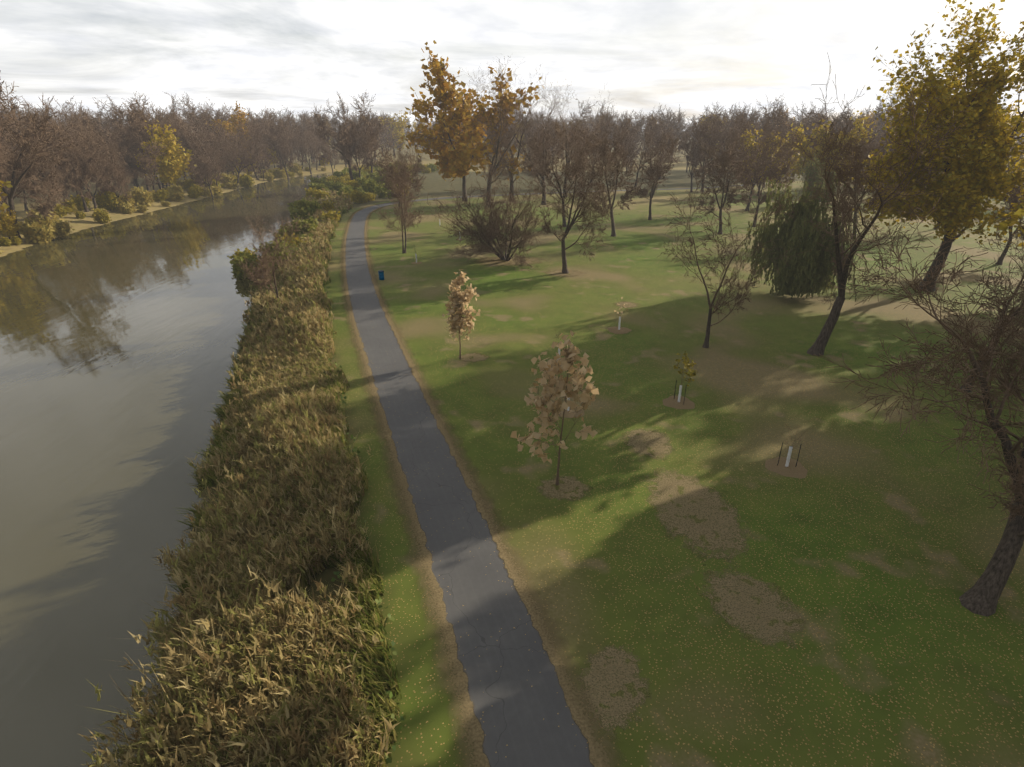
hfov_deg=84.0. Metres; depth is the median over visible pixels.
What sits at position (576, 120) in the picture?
tree
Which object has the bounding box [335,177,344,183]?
shrub
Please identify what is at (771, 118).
tree
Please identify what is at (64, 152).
tree
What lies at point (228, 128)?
tree
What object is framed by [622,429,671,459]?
dirt patch
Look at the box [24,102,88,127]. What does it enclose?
tree
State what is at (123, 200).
shrub
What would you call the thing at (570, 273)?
dirt patch
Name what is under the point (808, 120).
tree
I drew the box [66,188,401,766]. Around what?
bank brush
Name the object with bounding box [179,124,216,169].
tree
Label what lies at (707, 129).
tree
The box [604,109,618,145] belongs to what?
tree
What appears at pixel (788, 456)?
tree guard
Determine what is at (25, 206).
tree
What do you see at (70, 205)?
shrub
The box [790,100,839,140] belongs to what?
tree
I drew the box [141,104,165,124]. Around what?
tree
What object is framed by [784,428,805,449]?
sapling
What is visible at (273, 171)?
shrub
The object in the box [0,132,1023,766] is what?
ground
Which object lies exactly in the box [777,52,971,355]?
tree
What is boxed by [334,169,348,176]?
shrub
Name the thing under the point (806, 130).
tree
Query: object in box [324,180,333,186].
shrub
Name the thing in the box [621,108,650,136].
tree
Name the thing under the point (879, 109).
tree
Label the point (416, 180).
tree
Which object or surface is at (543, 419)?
young tree
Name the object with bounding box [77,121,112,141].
tree
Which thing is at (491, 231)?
shrub
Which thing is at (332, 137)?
tree
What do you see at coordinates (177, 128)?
tree
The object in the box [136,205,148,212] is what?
shrub
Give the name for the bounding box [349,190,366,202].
shrub
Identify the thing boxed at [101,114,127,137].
tree
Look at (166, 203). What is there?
shrub
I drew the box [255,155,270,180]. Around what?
tree
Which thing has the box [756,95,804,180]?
tree
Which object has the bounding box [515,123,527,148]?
tree
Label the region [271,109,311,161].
tree
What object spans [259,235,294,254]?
shrub
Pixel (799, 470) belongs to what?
tree mulch ring
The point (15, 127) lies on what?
tree
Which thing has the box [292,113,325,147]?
tree
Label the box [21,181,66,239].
tree
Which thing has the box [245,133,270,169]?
tree
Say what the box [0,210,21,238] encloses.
shrub
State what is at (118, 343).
river water
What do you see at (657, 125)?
tree
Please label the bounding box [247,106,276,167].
tree
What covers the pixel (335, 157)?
tree
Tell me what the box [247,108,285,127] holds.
tree
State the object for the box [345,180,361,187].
shrub
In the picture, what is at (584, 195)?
tree
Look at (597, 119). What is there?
tree
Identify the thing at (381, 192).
shrub
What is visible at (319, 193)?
shrub
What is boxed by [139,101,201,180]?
tree
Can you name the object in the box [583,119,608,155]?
tree
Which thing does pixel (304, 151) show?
tree
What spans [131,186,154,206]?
shrub
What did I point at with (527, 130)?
tree
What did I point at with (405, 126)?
tree
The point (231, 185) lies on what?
shrub
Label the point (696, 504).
dirt patch
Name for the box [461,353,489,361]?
dirt patch
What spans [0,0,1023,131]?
sky
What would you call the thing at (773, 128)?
tree
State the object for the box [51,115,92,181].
tree
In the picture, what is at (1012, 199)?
tree
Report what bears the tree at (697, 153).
on the ground
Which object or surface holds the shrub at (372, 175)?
on the ground
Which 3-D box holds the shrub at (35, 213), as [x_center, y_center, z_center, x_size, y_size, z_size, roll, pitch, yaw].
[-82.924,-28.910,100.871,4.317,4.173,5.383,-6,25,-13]
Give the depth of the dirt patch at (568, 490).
26.19 m
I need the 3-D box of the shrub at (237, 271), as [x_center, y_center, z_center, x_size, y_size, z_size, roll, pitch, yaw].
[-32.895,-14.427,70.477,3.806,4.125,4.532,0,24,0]
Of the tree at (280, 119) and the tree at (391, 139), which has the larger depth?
the tree at (391, 139)
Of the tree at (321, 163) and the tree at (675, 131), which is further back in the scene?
the tree at (675, 131)
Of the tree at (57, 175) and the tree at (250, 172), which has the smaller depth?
the tree at (57, 175)
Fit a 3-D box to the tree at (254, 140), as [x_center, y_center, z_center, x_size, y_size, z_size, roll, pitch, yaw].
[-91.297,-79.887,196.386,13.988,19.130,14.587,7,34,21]
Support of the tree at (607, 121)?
on the ground
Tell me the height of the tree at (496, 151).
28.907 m
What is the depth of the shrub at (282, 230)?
84.63 m
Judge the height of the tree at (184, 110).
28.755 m
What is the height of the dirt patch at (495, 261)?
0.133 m
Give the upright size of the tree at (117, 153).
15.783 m
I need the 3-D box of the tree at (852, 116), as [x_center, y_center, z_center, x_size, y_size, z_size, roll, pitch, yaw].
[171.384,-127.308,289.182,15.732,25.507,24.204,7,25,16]
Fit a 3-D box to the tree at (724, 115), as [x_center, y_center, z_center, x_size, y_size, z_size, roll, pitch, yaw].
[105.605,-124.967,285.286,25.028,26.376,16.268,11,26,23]
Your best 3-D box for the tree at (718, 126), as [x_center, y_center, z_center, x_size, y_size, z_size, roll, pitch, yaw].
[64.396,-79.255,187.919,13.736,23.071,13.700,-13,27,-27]
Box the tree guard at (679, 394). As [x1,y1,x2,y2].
[674,380,686,404]
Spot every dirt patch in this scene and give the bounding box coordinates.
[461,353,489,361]
[473,256,546,265]
[539,476,592,500]
[547,270,583,276]
[578,646,649,734]
[614,301,635,307]
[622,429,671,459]
[644,468,748,561]
[700,569,803,646]
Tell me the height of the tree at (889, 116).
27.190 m
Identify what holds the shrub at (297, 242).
on the ground
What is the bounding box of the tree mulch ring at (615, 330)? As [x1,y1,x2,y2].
[607,326,631,333]
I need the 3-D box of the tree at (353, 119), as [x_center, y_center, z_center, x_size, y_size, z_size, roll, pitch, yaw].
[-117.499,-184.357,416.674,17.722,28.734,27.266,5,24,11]
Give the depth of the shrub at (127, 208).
121.37 m
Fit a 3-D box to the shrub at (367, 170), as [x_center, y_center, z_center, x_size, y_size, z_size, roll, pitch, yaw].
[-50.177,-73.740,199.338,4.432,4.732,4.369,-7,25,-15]
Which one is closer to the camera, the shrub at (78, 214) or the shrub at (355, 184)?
the shrub at (78, 214)
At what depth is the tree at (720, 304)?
40.06 m
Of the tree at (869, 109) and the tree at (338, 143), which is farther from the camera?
the tree at (869, 109)
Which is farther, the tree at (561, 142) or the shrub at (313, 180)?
the tree at (561, 142)
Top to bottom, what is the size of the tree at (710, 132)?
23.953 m
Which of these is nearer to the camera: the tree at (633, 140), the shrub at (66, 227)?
the shrub at (66, 227)
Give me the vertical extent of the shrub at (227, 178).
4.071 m
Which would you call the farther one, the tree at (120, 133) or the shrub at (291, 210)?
the tree at (120, 133)
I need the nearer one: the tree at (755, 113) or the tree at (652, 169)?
the tree at (652, 169)
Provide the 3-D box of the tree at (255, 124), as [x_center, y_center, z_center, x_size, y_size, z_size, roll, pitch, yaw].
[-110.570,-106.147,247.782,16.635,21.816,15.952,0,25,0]
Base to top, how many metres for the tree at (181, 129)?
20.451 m
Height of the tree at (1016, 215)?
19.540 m
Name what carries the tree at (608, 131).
on the ground
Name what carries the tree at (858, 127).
on the ground
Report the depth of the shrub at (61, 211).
108.92 m
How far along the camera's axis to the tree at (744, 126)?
109.31 m
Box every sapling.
[614,297,627,316]
[673,351,696,385]
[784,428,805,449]
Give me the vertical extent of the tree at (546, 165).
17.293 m
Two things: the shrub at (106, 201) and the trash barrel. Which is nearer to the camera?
the trash barrel
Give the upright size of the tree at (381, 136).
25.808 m
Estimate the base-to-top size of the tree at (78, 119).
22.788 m
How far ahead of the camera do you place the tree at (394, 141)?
348.26 m
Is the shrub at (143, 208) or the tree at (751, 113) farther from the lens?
the tree at (751, 113)
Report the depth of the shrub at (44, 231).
90.53 m
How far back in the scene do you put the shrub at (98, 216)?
109.72 m
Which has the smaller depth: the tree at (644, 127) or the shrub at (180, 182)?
the shrub at (180, 182)
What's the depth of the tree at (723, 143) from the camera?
149.32 m
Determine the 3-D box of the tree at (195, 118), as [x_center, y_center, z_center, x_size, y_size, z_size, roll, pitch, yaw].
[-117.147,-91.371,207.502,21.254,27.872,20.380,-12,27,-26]
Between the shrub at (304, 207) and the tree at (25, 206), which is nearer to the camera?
the shrub at (304, 207)
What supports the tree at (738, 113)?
on the ground
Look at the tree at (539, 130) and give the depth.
158.70 m
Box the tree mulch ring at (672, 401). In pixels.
[663,396,694,408]
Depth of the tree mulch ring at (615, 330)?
46.57 m
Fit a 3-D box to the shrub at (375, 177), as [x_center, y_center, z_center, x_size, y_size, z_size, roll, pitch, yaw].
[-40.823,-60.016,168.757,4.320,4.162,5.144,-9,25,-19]
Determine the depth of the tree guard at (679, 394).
34.15 m
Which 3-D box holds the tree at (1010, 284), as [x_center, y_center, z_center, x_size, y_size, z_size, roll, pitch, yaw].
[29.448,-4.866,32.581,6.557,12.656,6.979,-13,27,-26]
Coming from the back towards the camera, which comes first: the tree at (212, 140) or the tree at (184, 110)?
the tree at (184, 110)
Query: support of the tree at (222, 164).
on the ground
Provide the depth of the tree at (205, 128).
205.26 m
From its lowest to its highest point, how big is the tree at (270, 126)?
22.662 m
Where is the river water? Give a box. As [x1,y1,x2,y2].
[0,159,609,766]
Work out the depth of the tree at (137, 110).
223.20 m
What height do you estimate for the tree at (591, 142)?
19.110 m
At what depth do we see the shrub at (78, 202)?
116.97 m
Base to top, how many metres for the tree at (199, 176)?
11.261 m
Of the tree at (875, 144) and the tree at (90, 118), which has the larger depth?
the tree at (90, 118)
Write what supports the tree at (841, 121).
on the ground
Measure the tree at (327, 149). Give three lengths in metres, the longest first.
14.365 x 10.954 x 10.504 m
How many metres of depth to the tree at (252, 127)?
199.90 m
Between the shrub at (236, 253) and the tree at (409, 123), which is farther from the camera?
the tree at (409, 123)
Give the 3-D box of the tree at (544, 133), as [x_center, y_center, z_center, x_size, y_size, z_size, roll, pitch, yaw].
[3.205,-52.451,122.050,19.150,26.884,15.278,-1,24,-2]
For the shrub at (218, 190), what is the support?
on the ground
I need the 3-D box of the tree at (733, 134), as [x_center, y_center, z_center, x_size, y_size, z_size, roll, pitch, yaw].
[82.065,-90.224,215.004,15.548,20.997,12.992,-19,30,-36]
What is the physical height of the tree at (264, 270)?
9.651 m
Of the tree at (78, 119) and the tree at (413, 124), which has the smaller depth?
the tree at (78, 119)
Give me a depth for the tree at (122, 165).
156.81 m
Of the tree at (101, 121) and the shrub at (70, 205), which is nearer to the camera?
the shrub at (70, 205)
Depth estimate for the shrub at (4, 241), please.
86.74 m
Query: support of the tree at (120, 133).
on the ground
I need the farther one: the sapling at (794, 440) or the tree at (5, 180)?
the tree at (5, 180)
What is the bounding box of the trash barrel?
[378,270,383,279]
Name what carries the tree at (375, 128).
on the ground
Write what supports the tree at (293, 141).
on the ground
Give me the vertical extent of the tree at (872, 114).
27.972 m
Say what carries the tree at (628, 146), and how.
on the ground
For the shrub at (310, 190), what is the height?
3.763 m
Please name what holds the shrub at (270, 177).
on the ground
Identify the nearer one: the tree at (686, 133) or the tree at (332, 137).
the tree at (686, 133)
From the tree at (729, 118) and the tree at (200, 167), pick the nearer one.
the tree at (200, 167)
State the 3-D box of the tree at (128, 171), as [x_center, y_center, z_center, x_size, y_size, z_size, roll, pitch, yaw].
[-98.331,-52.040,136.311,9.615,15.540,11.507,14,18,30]
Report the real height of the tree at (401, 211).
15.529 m
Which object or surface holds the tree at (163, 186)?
on the ground
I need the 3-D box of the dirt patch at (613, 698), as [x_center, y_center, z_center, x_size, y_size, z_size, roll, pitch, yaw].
[3.000,8.916,16.887,2.590,0.028,3.985,9,26,20]
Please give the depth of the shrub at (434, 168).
232.62 m
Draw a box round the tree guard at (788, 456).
[777,442,800,466]
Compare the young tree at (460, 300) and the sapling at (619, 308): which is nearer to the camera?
the young tree at (460, 300)
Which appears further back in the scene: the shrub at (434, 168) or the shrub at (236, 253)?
the shrub at (434, 168)
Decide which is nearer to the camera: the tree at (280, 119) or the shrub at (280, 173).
the shrub at (280, 173)
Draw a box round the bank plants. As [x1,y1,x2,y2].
[318,213,406,763]
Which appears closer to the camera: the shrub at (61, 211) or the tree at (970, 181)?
the tree at (970, 181)
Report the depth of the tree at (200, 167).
157.69 m
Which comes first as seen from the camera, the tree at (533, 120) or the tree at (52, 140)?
the tree at (52, 140)
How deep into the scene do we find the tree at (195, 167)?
159.57 m
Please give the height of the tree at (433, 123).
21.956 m
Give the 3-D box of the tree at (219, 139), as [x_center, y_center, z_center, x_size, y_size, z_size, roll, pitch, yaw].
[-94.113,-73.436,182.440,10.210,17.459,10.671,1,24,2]
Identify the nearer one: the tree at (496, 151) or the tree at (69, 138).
the tree at (496, 151)
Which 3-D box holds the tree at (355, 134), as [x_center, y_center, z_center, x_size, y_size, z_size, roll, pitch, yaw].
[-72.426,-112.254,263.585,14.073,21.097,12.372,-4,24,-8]
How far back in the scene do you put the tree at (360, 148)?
164.74 m
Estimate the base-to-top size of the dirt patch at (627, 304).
0.044 m
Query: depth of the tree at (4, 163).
102.40 m
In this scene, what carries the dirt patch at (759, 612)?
on the ground
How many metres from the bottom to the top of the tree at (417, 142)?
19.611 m
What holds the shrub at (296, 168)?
on the ground
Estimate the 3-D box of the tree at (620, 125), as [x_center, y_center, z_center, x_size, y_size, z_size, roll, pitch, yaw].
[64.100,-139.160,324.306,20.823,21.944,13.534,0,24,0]
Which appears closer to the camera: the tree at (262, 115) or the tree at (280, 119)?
the tree at (280, 119)
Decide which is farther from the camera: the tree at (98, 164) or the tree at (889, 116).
the tree at (889, 116)
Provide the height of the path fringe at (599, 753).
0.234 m
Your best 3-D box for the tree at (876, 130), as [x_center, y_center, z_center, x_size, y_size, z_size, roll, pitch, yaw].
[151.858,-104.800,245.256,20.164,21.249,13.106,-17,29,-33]
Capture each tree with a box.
[0,70,79,240]
[0,101,87,205]
[0,108,39,189]
[0,124,43,213]
[0,135,23,210]
[0,140,38,210]
[0,156,15,210]
[0,180,12,215]
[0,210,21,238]
[3,139,70,211]
[4,106,47,182]
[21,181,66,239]
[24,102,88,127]
[34,121,112,203]
[38,123,68,194]
[44,140,121,208]
[49,121,102,211]
[50,96,123,173]
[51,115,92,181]
[57,121,84,189]
[59,127,132,192]
[68,110,103,129]
[72,134,132,184]
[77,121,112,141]
[78,94,155,188]
[84,130,130,186]
[86,135,130,180]
[89,159,133,200]
[91,112,110,134]
[94,91,166,189]
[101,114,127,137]
[107,144,129,190]
[112,99,154,128]
[119,127,151,190]
[119,164,139,183]
[126,134,167,189]
[129,118,167,187]
[134,120,197,187]
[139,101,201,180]
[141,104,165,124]
[147,110,186,186]
[156,91,222,134]
[159,102,201,123]
[164,116,202,179]
[176,124,215,167]
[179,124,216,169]
[183,119,222,155]
[186,155,226,196]
[186,158,205,185]
[188,103,213,134]
[191,129,226,175]
[191,143,227,186]
[193,158,214,186]
[197,97,236,132]
[198,125,235,173]
[203,119,245,175]
[204,101,251,142]
[219,133,265,187]
[222,125,243,173]
[228,121,271,179]
[232,115,267,177]
[236,208,308,302]
[237,148,256,173]
[238,154,257,174]
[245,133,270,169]
[246,118,266,167]
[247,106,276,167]
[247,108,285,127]
[247,114,275,164]
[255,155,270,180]
[261,113,294,169]
[261,128,296,178]
[269,146,278,167]
[270,110,295,164]
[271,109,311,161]
[275,113,304,159]
[280,122,304,158]
[282,105,331,161]
[289,129,312,168]
[291,136,321,173]
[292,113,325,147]
[300,116,327,164]
[300,128,323,169]
[308,92,382,179]
[317,155,329,167]
[318,140,338,171]
[326,115,357,163]
[328,124,351,166]
[329,117,382,177]
[331,148,341,168]
[338,112,362,127]
[343,117,366,156]
[350,107,390,172]
[362,113,398,151]
[365,110,390,159]
[365,130,427,252]
[375,145,425,206]
[378,110,407,155]
[378,153,426,213]
[381,122,404,157]
[397,117,410,135]
[399,40,543,200]
[404,116,412,134]
[407,123,421,154]
[411,120,431,138]
[416,119,434,158]
[442,271,480,358]
[461,53,554,207]
[464,62,549,201]
[487,72,568,204]
[510,330,598,484]
[514,108,543,152]
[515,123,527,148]
[518,114,541,151]
[519,109,624,273]
[520,116,597,226]
[523,119,561,183]
[536,112,564,164]
[542,81,621,196]
[551,120,585,161]
[564,112,590,133]
[566,97,637,186]
[571,117,644,236]
[581,126,598,165]
[583,112,604,134]
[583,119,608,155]
[599,115,615,157]
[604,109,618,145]
[610,118,643,140]
[611,116,625,165]
[616,123,642,166]
[617,125,640,170]
[620,120,669,186]
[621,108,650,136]
[631,126,684,219]
[634,108,661,161]
[644,111,685,179]
[656,159,820,347]
[659,103,685,140]
[661,121,687,151]
[662,113,694,156]
[676,113,690,140]
[678,128,714,191]
[678,130,703,171]
[684,109,733,191]
[687,107,738,179]
[690,130,750,233]
[698,114,726,161]
[699,105,750,129]
[704,102,748,174]
[710,120,746,182]
[716,112,803,210]
[716,119,752,155]
[725,115,769,180]
[726,102,757,126]
[728,104,772,130]
[728,105,770,157]
[731,172,856,301]
[732,128,802,226]
[739,124,801,195]
[740,117,797,187]
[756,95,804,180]
[760,106,787,137]
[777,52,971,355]
[784,108,824,176]
[787,111,877,182]
[789,99,854,133]
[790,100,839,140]
[794,117,841,171]
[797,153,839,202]
[812,114,871,158]
[813,192,1023,616]
[826,123,886,238]
[830,110,854,134]
[841,105,867,131]
[851,126,890,188]
[852,0,1023,291]
[861,115,885,150]
[862,106,906,135]
[864,89,913,148]
[865,105,880,118]
[866,127,892,154]
[868,97,895,139]
[959,215,1023,392]
[993,138,1023,264]
[999,208,1023,247]
[1009,130,1023,162]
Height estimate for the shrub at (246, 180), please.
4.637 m
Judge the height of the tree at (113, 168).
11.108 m
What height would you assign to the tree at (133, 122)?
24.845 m
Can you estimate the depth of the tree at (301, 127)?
296.76 m
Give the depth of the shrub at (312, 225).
85.24 m
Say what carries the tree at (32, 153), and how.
on the ground
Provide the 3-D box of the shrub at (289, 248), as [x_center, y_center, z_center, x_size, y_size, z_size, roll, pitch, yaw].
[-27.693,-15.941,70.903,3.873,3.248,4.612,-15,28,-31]
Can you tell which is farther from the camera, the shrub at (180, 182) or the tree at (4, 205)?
the shrub at (180, 182)
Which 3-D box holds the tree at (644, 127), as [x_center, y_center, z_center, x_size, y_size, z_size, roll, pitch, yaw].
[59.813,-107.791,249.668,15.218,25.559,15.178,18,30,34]
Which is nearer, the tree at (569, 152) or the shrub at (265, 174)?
the tree at (569, 152)
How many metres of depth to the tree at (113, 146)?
157.89 m
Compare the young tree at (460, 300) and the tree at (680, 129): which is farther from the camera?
the tree at (680, 129)
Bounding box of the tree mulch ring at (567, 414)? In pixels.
[558,406,584,417]
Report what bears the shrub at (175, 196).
on the ground
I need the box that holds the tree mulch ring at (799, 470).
[765,457,807,478]
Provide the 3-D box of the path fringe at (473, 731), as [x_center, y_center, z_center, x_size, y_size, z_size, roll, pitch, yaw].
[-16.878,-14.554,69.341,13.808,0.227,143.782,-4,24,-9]
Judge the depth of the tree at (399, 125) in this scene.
360.76 m
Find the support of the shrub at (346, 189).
on the ground
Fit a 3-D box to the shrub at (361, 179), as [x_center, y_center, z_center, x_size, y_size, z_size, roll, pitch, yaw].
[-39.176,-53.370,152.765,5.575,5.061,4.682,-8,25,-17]
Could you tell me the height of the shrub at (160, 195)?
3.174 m
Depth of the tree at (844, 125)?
149.56 m
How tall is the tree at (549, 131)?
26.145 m
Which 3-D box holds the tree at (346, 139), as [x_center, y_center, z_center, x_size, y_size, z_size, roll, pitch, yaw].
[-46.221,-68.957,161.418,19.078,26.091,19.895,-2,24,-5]
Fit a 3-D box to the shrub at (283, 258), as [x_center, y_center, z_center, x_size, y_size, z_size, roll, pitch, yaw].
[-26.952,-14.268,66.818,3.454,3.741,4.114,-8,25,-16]
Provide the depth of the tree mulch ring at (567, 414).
33.02 m
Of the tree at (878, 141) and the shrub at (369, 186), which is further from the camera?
the tree at (878, 141)
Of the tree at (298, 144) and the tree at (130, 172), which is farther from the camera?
the tree at (298, 144)
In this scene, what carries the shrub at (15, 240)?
on the ground
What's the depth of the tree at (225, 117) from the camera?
232.61 m
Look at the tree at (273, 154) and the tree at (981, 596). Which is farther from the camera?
the tree at (273, 154)
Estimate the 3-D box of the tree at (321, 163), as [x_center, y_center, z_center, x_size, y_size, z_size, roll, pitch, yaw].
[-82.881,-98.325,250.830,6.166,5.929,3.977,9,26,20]
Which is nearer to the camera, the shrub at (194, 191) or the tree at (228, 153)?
the shrub at (194, 191)
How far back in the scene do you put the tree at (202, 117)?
232.55 m
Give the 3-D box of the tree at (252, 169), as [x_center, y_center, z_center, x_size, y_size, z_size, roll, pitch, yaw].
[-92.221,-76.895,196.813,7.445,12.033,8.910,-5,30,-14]
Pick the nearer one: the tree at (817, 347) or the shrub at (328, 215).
the tree at (817, 347)
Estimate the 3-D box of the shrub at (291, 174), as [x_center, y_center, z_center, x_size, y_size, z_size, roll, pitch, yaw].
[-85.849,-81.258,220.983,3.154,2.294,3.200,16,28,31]
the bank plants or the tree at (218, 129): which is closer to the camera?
the bank plants
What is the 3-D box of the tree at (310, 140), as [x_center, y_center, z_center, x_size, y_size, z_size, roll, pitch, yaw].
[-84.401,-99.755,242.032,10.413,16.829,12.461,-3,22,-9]
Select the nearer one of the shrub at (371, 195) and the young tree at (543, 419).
the young tree at (543, 419)
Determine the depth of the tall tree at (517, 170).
122.70 m
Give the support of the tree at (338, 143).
on the ground
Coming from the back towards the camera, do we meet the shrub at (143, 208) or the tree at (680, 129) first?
the tree at (680, 129)
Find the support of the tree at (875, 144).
on the ground
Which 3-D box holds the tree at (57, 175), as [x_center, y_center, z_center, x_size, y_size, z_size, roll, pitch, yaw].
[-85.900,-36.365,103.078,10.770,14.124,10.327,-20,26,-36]
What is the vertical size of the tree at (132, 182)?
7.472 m
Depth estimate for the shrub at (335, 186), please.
156.53 m
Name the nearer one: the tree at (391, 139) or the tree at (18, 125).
the tree at (18, 125)
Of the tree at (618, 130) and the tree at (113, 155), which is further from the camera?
the tree at (618, 130)
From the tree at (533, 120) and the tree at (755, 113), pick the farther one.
the tree at (533, 120)
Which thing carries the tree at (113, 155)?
on the ground
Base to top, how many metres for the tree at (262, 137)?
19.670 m
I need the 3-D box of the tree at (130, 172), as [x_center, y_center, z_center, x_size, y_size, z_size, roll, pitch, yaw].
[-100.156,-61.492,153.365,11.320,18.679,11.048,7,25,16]
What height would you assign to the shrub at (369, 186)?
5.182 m
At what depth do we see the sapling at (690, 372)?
33.34 m
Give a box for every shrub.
[0,237,12,246]
[10,236,22,244]
[16,214,62,243]
[26,209,63,221]
[50,204,70,217]
[52,220,74,235]
[59,199,75,212]
[67,194,91,210]
[73,210,85,218]
[92,208,111,223]
[93,189,118,210]
[113,194,138,210]
[119,203,138,213]
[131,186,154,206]
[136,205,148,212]
[152,189,168,201]
[159,201,170,206]
[163,184,184,195]
[166,191,184,201]
[175,180,188,189]
[183,178,198,188]
[187,184,202,197]
[201,187,215,196]
[203,177,221,187]
[206,185,222,194]
[221,174,236,184]
[225,181,238,188]
[227,247,257,266]
[230,249,260,278]
[239,174,254,186]
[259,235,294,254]
[260,169,268,178]
[266,173,274,180]
[266,247,293,269]
[268,169,276,176]
[274,225,299,238]
[276,169,286,178]
[276,233,306,246]
[278,244,301,253]
[286,202,296,209]
[288,171,295,176]
[288,207,298,219]
[290,163,302,172]
[290,215,317,234]
[293,195,322,219]
[298,232,314,238]
[305,187,315,197]
[307,181,328,190]
[310,176,327,189]
[311,189,330,198]
[317,210,340,223]
[320,201,334,210]
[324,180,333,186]
[328,181,343,190]
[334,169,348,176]
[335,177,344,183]
[336,185,352,195]
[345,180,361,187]
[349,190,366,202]
[352,171,363,179]
[356,175,376,186]
[361,178,377,193]
[363,167,374,173]
[364,192,375,200]
[366,171,378,177]
[367,174,378,184]
[375,183,390,197]
[423,161,558,270]
[429,163,436,171]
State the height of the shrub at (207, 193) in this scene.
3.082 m
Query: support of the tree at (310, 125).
on the ground
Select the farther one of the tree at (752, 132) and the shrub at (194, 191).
the tree at (752, 132)
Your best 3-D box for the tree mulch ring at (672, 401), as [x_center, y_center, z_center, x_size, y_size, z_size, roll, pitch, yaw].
[10.066,1.105,34.483,1.946,0.063,1.909,0,24,0]
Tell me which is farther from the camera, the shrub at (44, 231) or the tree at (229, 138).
the tree at (229, 138)
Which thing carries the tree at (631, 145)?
on the ground
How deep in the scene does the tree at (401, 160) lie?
118.50 m
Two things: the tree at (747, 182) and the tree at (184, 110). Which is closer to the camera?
the tree at (747, 182)
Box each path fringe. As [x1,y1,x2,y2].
[341,199,489,766]
[364,200,613,766]
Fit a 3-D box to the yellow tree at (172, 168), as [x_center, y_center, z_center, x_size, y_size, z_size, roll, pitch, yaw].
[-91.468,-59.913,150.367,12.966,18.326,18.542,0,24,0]
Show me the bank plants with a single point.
(394, 652)
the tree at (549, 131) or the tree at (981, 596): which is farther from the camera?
the tree at (549, 131)
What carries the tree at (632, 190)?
on the ground
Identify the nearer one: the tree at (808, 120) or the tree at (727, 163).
the tree at (727, 163)
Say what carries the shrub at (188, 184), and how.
on the ground
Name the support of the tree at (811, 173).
on the ground
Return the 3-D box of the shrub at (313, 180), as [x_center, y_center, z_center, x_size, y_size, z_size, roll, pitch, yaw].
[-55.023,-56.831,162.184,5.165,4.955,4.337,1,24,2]
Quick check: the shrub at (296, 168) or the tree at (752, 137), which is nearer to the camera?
the tree at (752, 137)
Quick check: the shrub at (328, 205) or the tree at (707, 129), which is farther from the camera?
the tree at (707, 129)
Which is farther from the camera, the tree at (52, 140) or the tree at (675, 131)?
the tree at (675, 131)
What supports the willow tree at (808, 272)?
on the ground
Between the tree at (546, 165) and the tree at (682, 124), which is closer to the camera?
the tree at (546, 165)
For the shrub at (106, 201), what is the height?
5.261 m
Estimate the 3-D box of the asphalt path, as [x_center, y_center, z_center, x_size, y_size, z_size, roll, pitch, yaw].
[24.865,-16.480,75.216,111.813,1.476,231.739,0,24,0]
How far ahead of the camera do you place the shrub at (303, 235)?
80.90 m
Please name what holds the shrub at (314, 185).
on the ground
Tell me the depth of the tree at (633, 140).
259.77 m
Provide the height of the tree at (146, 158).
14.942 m
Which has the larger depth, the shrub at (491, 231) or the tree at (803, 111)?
the tree at (803, 111)
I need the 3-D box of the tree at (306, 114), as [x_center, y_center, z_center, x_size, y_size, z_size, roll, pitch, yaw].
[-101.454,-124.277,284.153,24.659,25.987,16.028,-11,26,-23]
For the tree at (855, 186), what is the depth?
83.01 m
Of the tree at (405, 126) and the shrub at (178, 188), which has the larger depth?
the tree at (405, 126)
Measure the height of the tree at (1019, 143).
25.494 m
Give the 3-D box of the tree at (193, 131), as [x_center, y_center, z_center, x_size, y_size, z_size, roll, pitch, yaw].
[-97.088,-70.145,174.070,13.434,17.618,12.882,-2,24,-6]
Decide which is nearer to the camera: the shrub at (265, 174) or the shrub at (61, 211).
the shrub at (61, 211)
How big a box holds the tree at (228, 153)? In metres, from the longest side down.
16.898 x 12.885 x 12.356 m
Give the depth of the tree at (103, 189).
113.19 m
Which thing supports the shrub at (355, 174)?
on the ground
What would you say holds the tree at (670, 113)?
on the ground
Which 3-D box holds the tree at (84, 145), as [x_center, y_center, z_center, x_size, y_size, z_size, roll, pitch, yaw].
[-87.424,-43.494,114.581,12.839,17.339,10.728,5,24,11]
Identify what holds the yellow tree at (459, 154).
on the ground
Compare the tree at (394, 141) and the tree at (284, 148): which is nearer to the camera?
the tree at (284, 148)
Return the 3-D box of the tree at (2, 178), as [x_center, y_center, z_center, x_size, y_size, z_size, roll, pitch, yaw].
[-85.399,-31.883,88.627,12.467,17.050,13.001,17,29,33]
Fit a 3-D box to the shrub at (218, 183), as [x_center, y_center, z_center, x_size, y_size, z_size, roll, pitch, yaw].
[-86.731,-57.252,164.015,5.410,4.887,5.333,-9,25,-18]
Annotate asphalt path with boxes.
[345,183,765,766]

